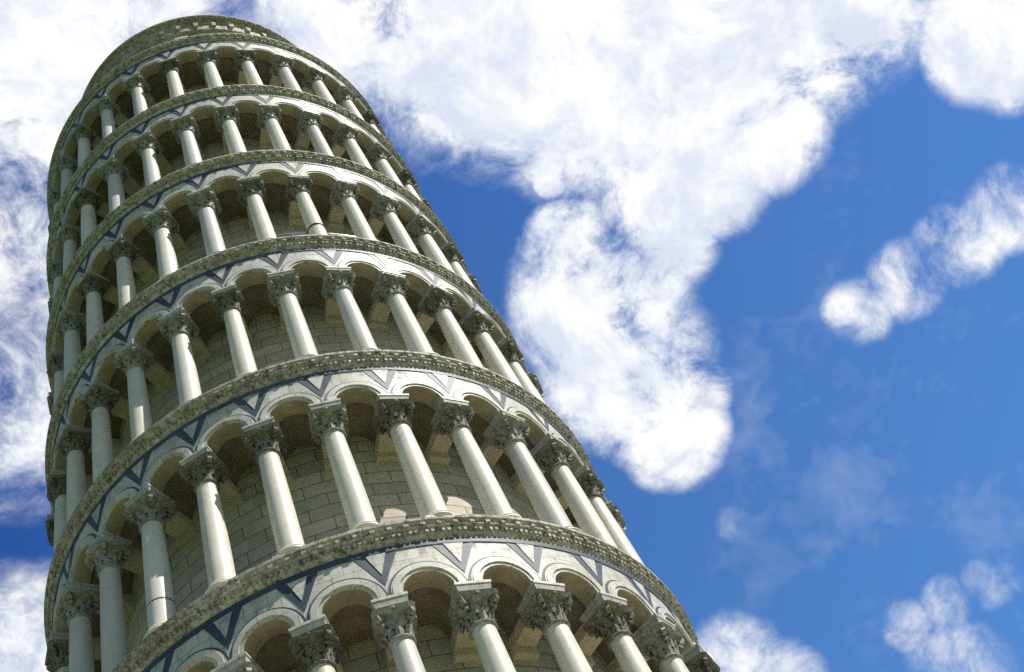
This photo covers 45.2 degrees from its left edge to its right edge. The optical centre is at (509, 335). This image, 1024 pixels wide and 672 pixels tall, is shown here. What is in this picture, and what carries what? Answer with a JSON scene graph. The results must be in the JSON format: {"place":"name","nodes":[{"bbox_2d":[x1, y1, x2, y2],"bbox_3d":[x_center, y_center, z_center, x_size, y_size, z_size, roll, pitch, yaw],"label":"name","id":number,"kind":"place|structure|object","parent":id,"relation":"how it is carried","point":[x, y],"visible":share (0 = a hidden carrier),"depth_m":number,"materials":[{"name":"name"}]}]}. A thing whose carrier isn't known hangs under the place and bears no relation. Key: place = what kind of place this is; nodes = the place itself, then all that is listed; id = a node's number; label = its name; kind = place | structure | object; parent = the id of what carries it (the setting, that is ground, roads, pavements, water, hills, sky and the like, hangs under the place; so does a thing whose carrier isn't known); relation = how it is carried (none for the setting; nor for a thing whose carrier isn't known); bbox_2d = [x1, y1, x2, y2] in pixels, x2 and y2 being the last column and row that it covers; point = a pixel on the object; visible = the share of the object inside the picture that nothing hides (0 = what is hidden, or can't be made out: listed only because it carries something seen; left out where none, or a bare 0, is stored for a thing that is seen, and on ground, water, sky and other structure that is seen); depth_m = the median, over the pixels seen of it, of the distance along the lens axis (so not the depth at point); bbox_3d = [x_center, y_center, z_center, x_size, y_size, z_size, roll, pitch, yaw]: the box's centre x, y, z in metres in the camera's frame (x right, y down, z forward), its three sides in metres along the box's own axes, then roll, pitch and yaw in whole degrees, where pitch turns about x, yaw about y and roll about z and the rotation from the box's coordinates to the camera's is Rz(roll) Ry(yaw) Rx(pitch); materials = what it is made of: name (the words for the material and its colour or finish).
{"place":"outdoors","nodes":[
{"label":"outdoors","id":0,"kind":"place"},
{"bbox_2d":[95,22,266,83],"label":"belfry frieze","id":1,"kind":"object","parent":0,"point":[162,36],"visible":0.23,"depth_m":55.87,"materials":[{"name":"beige stone"}]},
{"bbox_2d":[82,15,295,97],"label":"cornice","id":2,"kind":"structure","parent":1,"relation":"on","point":[119,51],"depth_m":56.46,"materials":[{"name":"grey stone"}]},
{"bbox_2d":[0,0,1023,671],"label":"sky","id":3,"kind":"structure","parent":0,"point":[762,261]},
{"label":"ground","id":4,"kind":"structure","parent":0,"visible":0},
{"bbox_2d":[111,81,608,671],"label":"cella wall","id":5,"kind":"structure","parent":4,"relation":"on","point":[317,503],"depth_m":27.92,"materials":[{"name":"beige stone"}]},
{"bbox_3d":[-0.462,13.370,22.209,15.010,0.504,15.010,-16,-56,-11],"label":"cornice","id":6,"kind":"object","parent":5,"relation":"attached to","visible":0},
{"bbox_2d":[210,651,264,671],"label":"column","id":7,"kind":"structure","parent":6,"relation":"on","point":[244,661],"depth_m":21.77,"materials":[{"name":"stone"}]},
{"bbox_2d":[288,614,345,671],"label":"column","id":8,"kind":"structure","parent":6,"relation":"on","point":[315,644],"depth_m":21.65,"materials":[{"name":"stone"}]},
{"bbox_2d":[371,591,425,671],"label":"column","id":9,"kind":"structure","parent":6,"relation":"on","point":[394,622],"depth_m":21.88,"materials":[{"name":"stone"}]},
{"bbox_2d":[448,579,515,671],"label":"column","id":10,"kind":"structure","parent":6,"relation":"on","point":[474,624],"depth_m":22.31,"materials":[{"name":"stone"}]},
{"bbox_2d":[507,580,592,671],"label":"column","id":11,"kind":"structure","parent":6,"relation":"on","point":[544,607],"depth_m":22.94,"materials":[{"name":"stone"}]},
{"bbox_2d":[574,591,651,671],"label":"column","id":12,"kind":"structure","parent":6,"relation":"on","point":[607,617],"depth_m":23.62,"materials":[{"name":"stone"}]},
{"bbox_2d":[607,613,688,671],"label":"column","id":13,"kind":"structure","parent":6,"relation":"on","point":[658,640],"depth_m":24.41,"materials":[{"name":"stone"}]},
{"bbox_2d":[681,643,719,671],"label":"column","id":14,"kind":"structure","parent":6,"relation":"on","point":[697,657],"depth_m":25.26,"materials":[{"name":"stone"}]},
{"bbox_3d":[3.622,14.965,27.817,1.681,4.590,0.864,31,-74,-32],"label":"column","id":15,"kind":"object","parent":6,"relation":"on","visible":0},
{"bbox_2d":[142,537,695,671],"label":"arcade","id":16,"kind":"object","parent":15,"relation":"on","point":[341,593],"visible":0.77,"depth_m":23.17,"materials":[{"name":"stone"}]},
{"bbox_2d":[112,514,698,671],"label":"cornice","id":17,"kind":"structure","parent":16,"relation":"on","point":[160,640],"depth_m":23.62,"materials":[{"name":"stone"}]},
{"bbox_2d":[45,633,100,671],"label":"column","id":18,"kind":"structure","parent":17,"relation":"on","point":[57,657],"depth_m":28.18,"materials":[{"name":"stone"}]},
{"bbox_2d":[55,581,135,671],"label":"column","id":19,"kind":"structure","parent":17,"relation":"on","point":[78,607],"depth_m":27.41,"materials":[{"name":"stone"}]},
{"bbox_2d":[84,530,143,671],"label":"column","id":20,"kind":"structure","parent":17,"relation":"on","point":[109,556],"depth_m":26.42,"materials":[{"name":"stone"}]},
{"bbox_2d":[123,483,197,639],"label":"column","id":21,"kind":"structure","parent":17,"relation":"on","point":[154,514],"depth_m":26.29,"materials":[{"name":"stone"}]},
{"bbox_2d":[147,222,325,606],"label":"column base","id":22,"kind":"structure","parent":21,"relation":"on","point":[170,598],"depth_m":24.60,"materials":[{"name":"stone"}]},
{"bbox_2d":[178,445,243,592],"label":"column","id":23,"kind":"structure","parent":17,"relation":"on","point":[204,472],"depth_m":26.05,"materials":[{"name":"stone"}]},
{"bbox_2d":[241,416,304,557],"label":"column","id":24,"kind":"structure","parent":17,"relation":"on","point":[265,443],"depth_m":25.89,"materials":[{"name":"stone"}]},
{"bbox_2d":[308,398,383,530],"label":"column","id":25,"kind":"structure","parent":17,"relation":"on","point":[329,425],"depth_m":26.16,"materials":[{"name":"stone"}]},
{"bbox_2d":[373,394,460,516],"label":"column","id":26,"kind":"structure","parent":17,"relation":"on","point":[392,429],"depth_m":26.85,"materials":[{"name":"stone"}]},
{"bbox_2d":[425,397,521,517],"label":"column","id":27,"kind":"structure","parent":17,"relation":"on","point":[451,419],"depth_m":27.61,"materials":[{"name":"stone"}]},
{"bbox_2d":[480,409,582,531],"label":"column","id":28,"kind":"structure","parent":17,"relation":"on","point":[506,432],"depth_m":28.16,"materials":[{"name":"stone"}]},
{"bbox_2d":[510,433,617,547],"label":"column","id":29,"kind":"structure","parent":17,"relation":"on","point":[552,455],"depth_m":28.98,"materials":[{"name":"stone"}]},
{"bbox_2d":[572,500,625,534],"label":"column","id":30,"kind":"structure","parent":17,"relation":"on","point":[615,512],"depth_m":31.55,"materials":[{"name":"stone"}]},
{"bbox_2d":[554,464,644,565],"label":"column","id":31,"kind":"structure","parent":17,"relation":"on","point":[591,484],"depth_m":30.07,"materials":[{"name":"stone"}]},
{"bbox_3d":[1.636,11.777,33.119,1.623,4.590,0.834,29,-73,-32],"label":"column","id":32,"kind":"object","parent":17,"relation":"on","visible":0},
{"bbox_2d":[52,366,607,671],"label":"arcade","id":33,"kind":"object","parent":32,"relation":"on","point":[218,431],"visible":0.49,"depth_m":28.39,"materials":[{"name":"stone"}]},
{"bbox_2d":[44,350,594,644],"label":"cornice","id":34,"kind":"structure","parent":33,"relation":"on","point":[123,461],"depth_m":29.03,"materials":[{"name":"stone"}]},
{"bbox_2d":[45,514,54,546],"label":"column","id":35,"kind":"structure","parent":34,"relation":"on","point":[49,523],"depth_m":34.12,"materials":[{"name":"stone"}]},
{"bbox_2d":[46,470,92,554],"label":"column","id":36,"kind":"structure","parent":34,"relation":"on","point":[56,487],"depth_m":33.22,"materials":[{"name":"stone"}]},
{"bbox_2d":[56,424,121,521],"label":"column","id":37,"kind":"structure","parent":34,"relation":"on","point":[74,445],"depth_m":32.50,"materials":[{"name":"stone"}]},
{"bbox_2d":[79,379,129,481],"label":"column","id":38,"kind":"structure","parent":34,"relation":"on","point":[100,402],"depth_m":32.10,"materials":[{"name":"stone"}]},
{"bbox_2d":[113,339,174,443],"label":"column","id":39,"kind":"structure","parent":34,"relation":"on","point":[136,362],"depth_m":31.92,"materials":[{"name":"stone"}]},
{"bbox_2d":[157,306,211,406],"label":"column","id":40,"kind":"structure","parent":34,"relation":"on","point":[178,328],"depth_m":31.66,"materials":[{"name":"stone"}]},
{"bbox_2d":[210,284,256,377],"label":"column","id":41,"kind":"structure","parent":34,"relation":"on","point":[229,305],"depth_m":31.43,"materials":[{"name":"stone"}]},
{"bbox_2d":[266,269,317,358],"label":"column","id":42,"kind":"structure","parent":34,"relation":"on","point":[284,291],"depth_m":31.73,"materials":[{"name":"stone"}]},
{"bbox_2d":[321,266,380,349],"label":"column","id":43,"kind":"structure","parent":34,"relation":"on","point":[341,307],"depth_m":32.52,"materials":[{"name":"stone"}]},
{"bbox_2d":[367,270,438,354],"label":"column","id":44,"kind":"structure","parent":34,"relation":"on","point":[388,294],"depth_m":33.22,"materials":[{"name":"stone"}]},
{"bbox_2d":[415,284,488,369],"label":"column","id":45,"kind":"structure","parent":34,"relation":"on","point":[436,303],"depth_m":33.77,"materials":[{"name":"stone"}]},
{"bbox_2d":[441,307,521,386],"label":"column","id":46,"kind":"structure","parent":34,"relation":"on","point":[476,325],"depth_m":34.57,"materials":[{"name":"stone"}]},
{"bbox_2d":[480,336,545,403],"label":"column","id":47,"kind":"structure","parent":34,"relation":"on","point":[512,354],"depth_m":35.59,"materials":[{"name":"stone"}]},
{"bbox_2d":[526,371,543,398],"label":"column","id":48,"kind":"structure","parent":34,"relation":"on","point":[534,380],"depth_m":36.81,"materials":[{"name":"stone"}]},
{"bbox_3d":[-0.348,8.571,38.413,1.653,4.590,0.849,31,-75,-32],"label":"column","id":49,"kind":"object","parent":34,"relation":"on","visible":0},
{"bbox_2d":[51,248,527,513],"bbox_3d":[-6.106,4.232,37.336,14.705,1.430,14.706,-16,-56,-11],"label":"arcade","id":50,"kind":"object","parent":49,"relation":"on","point":[248,276],"visible":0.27,"depth_m":33.71,"materials":[{"name":"stone"}]},
{"bbox_2d":[45,234,524,504],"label":"cornice","id":51,"kind":"structure","parent":50,"relation":"on","point":[123,315],"depth_m":34.36,"materials":[{"name":"stone"}]},
{"bbox_2d":[47,392,53,414],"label":"column","id":52,"kind":"structure","parent":51,"relation":"on","point":[50,399],"depth_m":39.45,"materials":[{"name":"stone"}]},
{"bbox_2d":[46,350,63,407],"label":"column","id":53,"kind":"structure","parent":51,"relation":"on","point":[55,369],"depth_m":38.58,"materials":[{"name":"stone"}]},
{"bbox_2d":[54,308,104,380],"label":"column","id":54,"kind":"structure","parent":51,"relation":"on","point":[70,328],"depth_m":37.85,"materials":[{"name":"stone"}]},
{"bbox_2d":[76,270,118,343],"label":"column","id":55,"kind":"structure","parent":51,"relation":"on","point":[94,289],"depth_m":37.54,"materials":[{"name":"stone"}]},
{"bbox_2d":[105,235,156,310],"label":"column","id":56,"kind":"structure","parent":51,"relation":"on","point":[123,253],"depth_m":37.41,"materials":[{"name":"stone"}]},
{"bbox_2d":[142,205,189,279],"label":"column","id":57,"kind":"structure","parent":51,"relation":"on","point":[161,225],"depth_m":37.19,"materials":[{"name":"stone"}]},
{"bbox_2d":[186,186,226,255],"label":"column","id":58,"kind":"structure","parent":51,"relation":"on","point":[204,205],"depth_m":37.10,"materials":[{"name":"stone"}]},
{"bbox_2d":[136,232,356,295],"bbox_3d":[-6.631,3.382,38.743,14.119,1.061,14.119,-16,-56,-11],"label":"rail","id":59,"kind":"object","parent":51,"relation":"on","point":[241,244],"visible":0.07,"depth_m":35.28,"materials":[{"name":"silver metal"}]},
{"bbox_2d":[236,175,275,240],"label":"column","id":60,"kind":"structure","parent":51,"relation":"on","point":[251,191],"depth_m":37.31,"materials":[{"name":"stone"}]},
{"bbox_2d":[285,174,327,234],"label":"column","id":61,"kind":"structure","parent":51,"relation":"on","point":[302,210],"depth_m":38.07,"materials":[{"name":"stone"}]},
{"bbox_2d":[326,178,378,240],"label":"column","id":62,"kind":"structure","parent":51,"relation":"on","point":[343,198],"depth_m":38.68,"materials":[{"name":"stone"}]},
{"bbox_2d":[367,193,419,253],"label":"column","id":63,"kind":"structure","parent":51,"relation":"on","point":[384,209],"depth_m":39.30,"materials":[{"name":"stone"}]},
{"bbox_2d":[394,213,454,272],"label":"column","id":64,"kind":"structure","parent":51,"relation":"on","point":[421,230],"depth_m":39.95,"materials":[{"name":"stone"}]},
{"bbox_2d":[440,241,475,288],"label":"column","id":65,"kind":"structure","parent":51,"relation":"on","point":[454,257],"depth_m":40.98,"materials":[{"name":"stone"}]},
{"bbox_2d":[467,273,481,293],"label":"column","id":66,"kind":"structure","parent":51,"relation":"on","point":[473,279],"depth_m":42.09,"materials":[{"name":"stone"}]},
{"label":"column","id":67,"kind":"object","parent":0,"visible":0},
{"bbox_2d":[51,160,468,391],"bbox_3d":[-8.084,1.030,42.636,14.705,1.430,14.706,-16,-56,-11],"label":"arcade","id":68,"kind":"object","parent":67,"relation":"on","point":[220,182],"visible":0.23,"depth_m":39.04,"materials":[{"name":"stone"}]},
{"bbox_2d":[46,149,468,388],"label":"cornice","id":69,"kind":"structure","parent":68,"relation":"on","point":[107,223],"depth_m":39.68,"materials":[{"name":"stone"}]},
{"bbox_2d":[47,298,52,314],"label":"column","id":70,"kind":"structure","parent":69,"relation":"on","point":[50,302],"depth_m":44.73,"materials":[{"name":"stone"}]},
{"bbox_2d":[47,260,62,299],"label":"column","id":71,"kind":"structure","parent":69,"relation":"on","point":[55,273],"depth_m":43.95,"materials":[{"name":"stone"}]},
{"bbox_2d":[56,222,80,274],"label":"column","id":72,"kind":"structure","parent":69,"relation":"on","point":[68,239],"depth_m":43.30,"materials":[{"name":"stone"}]},
{"bbox_2d":[71,186,108,247],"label":"column","id":73,"kind":"structure","parent":69,"relation":"on","point":[88,204],"depth_m":42.92,"materials":[{"name":"stone"}]},
{"bbox_2d":[97,155,142,215],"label":"column","id":74,"kind":"structure","parent":69,"relation":"on","point":[113,172],"depth_m":42.72,"materials":[{"name":"stone"}]},
{"bbox_2d":[131,130,172,186],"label":"column","id":75,"kind":"structure","parent":69,"relation":"on","point":[147,147],"depth_m":42.62,"materials":[{"name":"stone"}]},
{"bbox_2d":[169,113,204,166],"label":"column","id":76,"kind":"structure","parent":69,"relation":"on","point":[186,131],"depth_m":42.50,"materials":[{"name":"stone"}]},
{"bbox_2d":[213,105,246,153],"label":"column","id":77,"kind":"structure","parent":69,"relation":"on","point":[227,121],"depth_m":42.82,"materials":[{"name":"stone"}]},
{"bbox_2d":[256,104,290,149],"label":"column","id":78,"kind":"structure","parent":69,"relation":"on","point":[272,136],"depth_m":43.43,"materials":[{"name":"stone"}]},
{"bbox_2d":[294,109,333,155],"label":"column","id":79,"kind":"structure","parent":69,"relation":"on","point":[308,126],"depth_m":44.05,"materials":[{"name":"stone"}]},
{"bbox_2d":[330,122,371,168],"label":"column","id":80,"kind":"structure","parent":69,"relation":"on","point":[345,137],"depth_m":44.69,"materials":[{"name":"stone"}]},
{"bbox_2d":[364,142,403,186],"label":"column","id":81,"kind":"structure","parent":69,"relation":"on","point":[378,156],"depth_m":45.41,"materials":[{"name":"stone"}]},
{"bbox_2d":[396,168,421,200],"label":"column","id":82,"kind":"structure","parent":69,"relation":"on","point":[407,179],"depth_m":46.38,"materials":[{"name":"stone"}]},
{"bbox_2d":[422,198,432,211],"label":"column","id":83,"kind":"structure","parent":69,"relation":"on","point":[425,202],"depth_m":47.41,"materials":[{"name":"stone"}]},
{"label":"column","id":84,"kind":"object","parent":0,"visible":0},
{"bbox_2d":[51,94,421,297],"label":"arcade","id":85,"kind":"object","parent":84,"relation":"on","point":[122,150],"visible":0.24,"depth_m":44.34,"materials":[{"name":"stone"}]},
{"bbox_2d":[46,84,422,297],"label":"cornice","id":86,"kind":"structure","parent":85,"relation":"on","point":[100,148],"depth_m":45.00,"materials":[{"name":"stone"}]},
{"bbox_2d":[48,188,60,215],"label":"column","id":87,"kind":"structure","parent":86,"relation":"on","point":[54,197],"depth_m":49.32,"materials":[{"name":"stone"}]},
{"bbox_2d":[53,154,77,195],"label":"column","id":88,"kind":"structure","parent":86,"relation":"on","point":[66,168],"depth_m":48.64,"materials":[{"name":"stone"}]},
{"bbox_2d":[69,122,102,166],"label":"column","id":89,"kind":"structure","parent":86,"relation":"on","point":[84,138],"depth_m":48.26,"materials":[{"name":"stone"}]},
{"bbox_2d":[92,94,128,138],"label":"column","id":90,"kind":"structure","parent":86,"relation":"on","point":[106,108],"depth_m":48.02,"materials":[{"name":"stone"}]},
{"bbox_2d":[123,72,157,115],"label":"column","id":91,"kind":"structure","parent":86,"relation":"on","point":[137,87],"depth_m":47.93,"materials":[{"name":"stone"}]},
{"bbox_2d":[157,56,186,97],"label":"column","id":92,"kind":"structure","parent":86,"relation":"on","point":[171,72],"depth_m":47.91,"materials":[{"name":"stone"}]},
{"bbox_2d":[195,49,223,87],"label":"column","id":93,"kind":"structure","parent":86,"relation":"on","point":[208,64],"depth_m":48.17,"materials":[{"name":"stone"}]},
{"bbox_2d":[234,49,262,84],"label":"column","id":94,"kind":"structure","parent":86,"relation":"on","point":[245,64],"depth_m":48.70,"materials":[{"name":"stone"}]},
{"bbox_2d":[268,53,302,91],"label":"column","id":95,"kind":"structure","parent":86,"relation":"on","point":[281,68],"depth_m":49.31,"materials":[{"name":"stone"}]},
{"bbox_2d":[301,66,335,103],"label":"column","id":96,"kind":"structure","parent":86,"relation":"on","point":[314,80],"depth_m":49.98,"materials":[{"name":"stone"}]},
{"bbox_2d":[332,85,364,120],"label":"column","id":97,"kind":"structure","parent":86,"relation":"on","point":[343,96],"depth_m":50.78,"materials":[{"name":"stone"}]},
{"bbox_2d":[361,109,380,133],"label":"column","id":98,"kind":"structure","parent":86,"relation":"on","point":[370,118],"depth_m":51.75,"materials":[{"name":"stone"}]},
{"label":"column","id":99,"kind":"object","parent":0,"visible":0},
{"bbox_2d":[51,41,384,222],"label":"arcade","id":100,"kind":"object","parent":99,"relation":"on","point":[115,90],"visible":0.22,"depth_m":49.61,"materials":[{"name":"stone"}]},
{"bbox_2d":[47,33,385,222],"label":"cornice","id":101,"kind":"structure","parent":100,"relation":"on","point":[97,87],"depth_m":50.31,"materials":[{"name":"stone"}]}
]}

